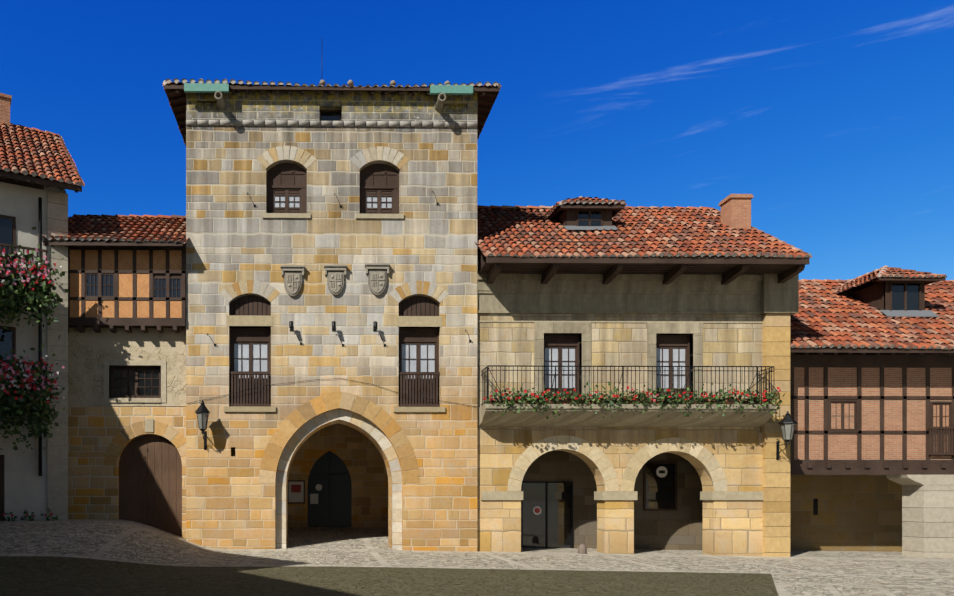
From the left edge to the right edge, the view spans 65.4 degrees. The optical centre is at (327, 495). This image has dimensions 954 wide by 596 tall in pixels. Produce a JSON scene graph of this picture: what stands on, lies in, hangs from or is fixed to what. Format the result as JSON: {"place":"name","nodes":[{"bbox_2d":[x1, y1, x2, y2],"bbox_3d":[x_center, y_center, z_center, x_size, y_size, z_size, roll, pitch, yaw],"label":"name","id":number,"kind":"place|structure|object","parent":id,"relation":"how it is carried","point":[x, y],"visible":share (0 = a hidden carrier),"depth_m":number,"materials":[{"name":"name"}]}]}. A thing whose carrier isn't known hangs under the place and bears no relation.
{"place":"outdoors","nodes":[
{"label":"outdoors","id":0,"kind":"place"},
{"bbox_2d":[0,93,84,520],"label":"white house","id":1,"kind":"structure","parent":0,"point":[39,173],"depth_m":21.02,"materials":[{"name":"white paint"}]},
{"bbox_2d":[0,519,953,595],"bbox_3d":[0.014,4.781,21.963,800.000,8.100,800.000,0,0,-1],"label":"ground","id":2,"kind":"structure","parent":0,"point":[94,557],"depth_m":16.20,"materials":[{"name":"grey stone"}]},
{"bbox_2d":[42,214,187,536],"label":"house","id":3,"kind":"structure","parent":2,"relation":"on","point":[127,273],"depth_m":22.11,"materials":[{"name":"wood"}]},
{"bbox_2d":[67,406,185,538],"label":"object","id":4,"kind":"structure","parent":2,"relation":"on","point":[93,483],"depth_m":22.16,"materials":[{"name":"beige stone"}]},
{"bbox_2d":[68,328,185,405],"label":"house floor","id":5,"kind":"structure","parent":4,"relation":"on","point":[90,350],"depth_m":22.15,"materials":[{"name":"paint"}]},
{"bbox_2d":[186,90,476,551],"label":"tower wall","id":6,"kind":"structure","parent":2,"relation":"on","point":[233,236],"depth_m":21.97,"materials":[{"name":"stone"}]},
{"bbox_2d":[195,400,209,449],"bbox_3d":[-3.720,-2.114,21.547,0.424,1.450,0.725,0,0,-1],"label":"wall lantern","id":7,"kind":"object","parent":6,"relation":"attached to","point":[202,412],"depth_m":21.34,"materials":[{"name":"black metal"}]},
{"bbox_2d":[214,91,225,108],"bbox_3d":[-3.231,-11.934,21.635,0.297,0.526,0.796,0,0,-1],"label":"gargoyle","id":8,"kind":"object","parent":6,"relation":"attached to","point":[218,96],"visible":0.9,"depth_m":21.49,"materials":[{"name":"stone"}]},
{"bbox_2d":[289,321,292,330],"bbox_3d":[-1.107,-5.126,21.774,0.132,0.242,0.346,0,0,-1],"label":"spotlight","id":9,"kind":"object","parent":6,"relation":"attached to","point":[291,325],"visible":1,"depth_m":21.66,"materials":[{"name":"black metal"}]},
{"bbox_2d":[280,265,304,296],"bbox_3d":[-1.064,-6.500,21.868,0.740,0.910,0.200,0,0,-1],"label":"heraldic shield","id":10,"kind":"object","parent":6,"relation":"attached to","point":[292,274],"visible":1,"depth_m":21.83,"materials":[{"name":"stone"}]},
{"bbox_2d":[187,378,475,406],"bbox_3d":[0.151,-3.128,21.935,8.866,0.876,0.012,0,0,-1],"label":"facade cable","id":11,"kind":"object","parent":6,"relation":"attached to","point":[336,378],"visible":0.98,"depth_m":21.93,"materials":[{"name":"black metal"}]},
{"bbox_2d":[163,78,500,145],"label":"tower roof","id":12,"kind":"structure","parent":6,"relation":"on","point":[176,90],"depth_m":21.68,"materials":[{"name":"tile"}]},
{"bbox_2d":[186,120,477,549],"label":"stone trim","id":13,"kind":"structure","parent":6,"relation":"attached to","point":[336,400],"depth_m":21.97,"materials":[{"name":"beige stone"}]},
{"bbox_2d":[332,321,335,330],"bbox_3d":[0.174,-5.126,21.792,0.132,0.242,0.346,0,0,-1],"label":"spotlight","id":14,"kind":"object","parent":6,"relation":"attached to","point":[333,325],"visible":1,"depth_m":21.68,"materials":[{"name":"black metal"}]},
{"bbox_2d":[229,110,439,406],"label":"tower windows","id":15,"kind":"structure","parent":6,"relation":"in","point":[250,360],"depth_m":22.19,"materials":[{"name":"brown wood"}]},
{"bbox_2d":[324,264,346,295],"bbox_3d":[0.231,-6.532,21.886,0.710,0.890,0.200,0,0,-1],"label":"heraldic shield","id":16,"kind":"object","parent":6,"relation":"attached to","point":[335,274],"visible":1,"depth_m":21.85,"materials":[{"name":"stone"}]},
{"bbox_2d":[373,321,377,330],"bbox_3d":[1.432,-5.126,21.811,0.132,0.242,0.346,0,0,-1],"label":"spotlight","id":17,"kind":"object","parent":6,"relation":"attached to","point":[375,325],"visible":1,"depth_m":21.71,"materials":[{"name":"black metal"}]},
{"bbox_2d":[365,263,389,295],"bbox_3d":[1.504,-6.553,21.904,0.760,0.940,0.200,0,0,-1],"label":"heraldic shield","id":18,"kind":"object","parent":6,"relation":"attached to","point":[377,273],"visible":1,"depth_m":21.87,"materials":[{"name":"stone"}]},
{"bbox_2d":[434,93,445,110],"bbox_3d":[3.375,-11.936,21.730,0.292,0.530,0.796,0,0,-1],"label":"gargoyle","id":19,"kind":"object","parent":6,"relation":"attached to","point":[440,101],"visible":0.88,"depth_m":21.60,"materials":[{"name":"stone"}]},
{"bbox_2d":[276,451,402,549],"bbox_3d":[0.267,-0.142,25.267,5.400,3.654,6.600,0,0,-1],"label":"entrance passage interior","id":20,"kind":"object","parent":2,"relation":"on","point":[329,502],"visible":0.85,"depth_m":28.22,"materials":[{"name":"grey stone"}]},
{"bbox_2d":[578,544,586,553],"bbox_3d":[7.752,1.670,21.974,0.247,0.400,0.260,0,0,-1],"label":"stone bollard","id":21,"kind":"object","parent":2,"relation":"on","point":[582,548],"visible":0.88,"depth_m":21.89,"materials":[{"name":"grey stone"}]},
{"bbox_2d":[477,313,785,555],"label":"house facade wall","id":22,"kind":"structure","parent":2,"relation":"on","point":[732,527],"depth_m":22.22,"materials":[{"name":"beige stone"}]},
{"bbox_2d":[521,335,689,547],"bbox_3d":[9.244,-1.529,23.401,7.160,6.920,1.970,0,0,-1],"label":"casa joinery","id":23,"kind":"object","parent":22,"relation":"in","point":[546,514],"visible":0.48,"depth_m":24.34,"materials":[{"name":"brown wood"}]},
{"bbox_2d":[522,450,702,549],"bbox_3d":[9.416,0.107,23.634,7.944,4.047,1.524,0,0,-1],"label":"arcade interior","id":24,"kind":"object","parent":22,"relation":"attached to","point":[681,528],"depth_m":24.41,"materials":[{"name":"stone"}]},
{"bbox_2d":[481,365,773,404],"bbox_3d":[8.980,-3.269,21.785,8.556,1.140,0.866,0,0,-1],"label":"balcony railing","id":25,"kind":"object","parent":22,"relation":"attached to","point":[631,370],"visible":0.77,"depth_m":21.37,"materials":[{"name":"black metal"}]},
{"bbox_2d":[483,382,784,418],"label":"balcony flowers","id":26,"kind":"object","parent":22,"relation":"attached to","point":[751,399],"visible":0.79,"depth_m":21.32,"materials":[{"name":"plant"}]},
{"bbox_2d":[477,274,798,556],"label":"stone trim","id":27,"kind":"structure","parent":22,"relation":"attached to","point":[772,300],"depth_m":22.13,"materials":[{"name":"beige stone"}]},
{"bbox_2d":[474,196,812,284],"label":"tiled roof","id":28,"kind":"structure","parent":22,"relation":"on","point":[609,240],"depth_m":22.04,"materials":[{"name":"red tile"}]},
{"bbox_2d":[718,194,753,229],"bbox_3d":[13.489,-9.165,23.867,0.753,1.362,0.720,0,0,-1],"label":"chimney","id":29,"kind":"object","parent":28,"relation":"on","point":[735,210],"visible":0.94,"depth_m":23.56,"materials":[{"name":"brick"}]},
{"bbox_2d":[776,411,796,459],"bbox_3d":[13.791,-1.814,21.759,0.424,1.450,0.725,0,0,-1],"label":"wall lantern","id":30,"kind":"object","parent":22,"relation":"attached to","point":[787,422],"visible":1,"depth_m":21.57,"materials":[{"name":"black metal"}]},
{"bbox_2d":[786,265,953,557],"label":"house","id":31,"kind":"structure","parent":2,"relation":"on","point":[871,458],"depth_m":23.21,"materials":[{"name":"stone"}]},
{"bbox_2d":[0,0,953,280],"label":"sky","id":32,"kind":"structure","parent":0,"point":[836,116],"materials":[{"name":"blue"}]}
]}

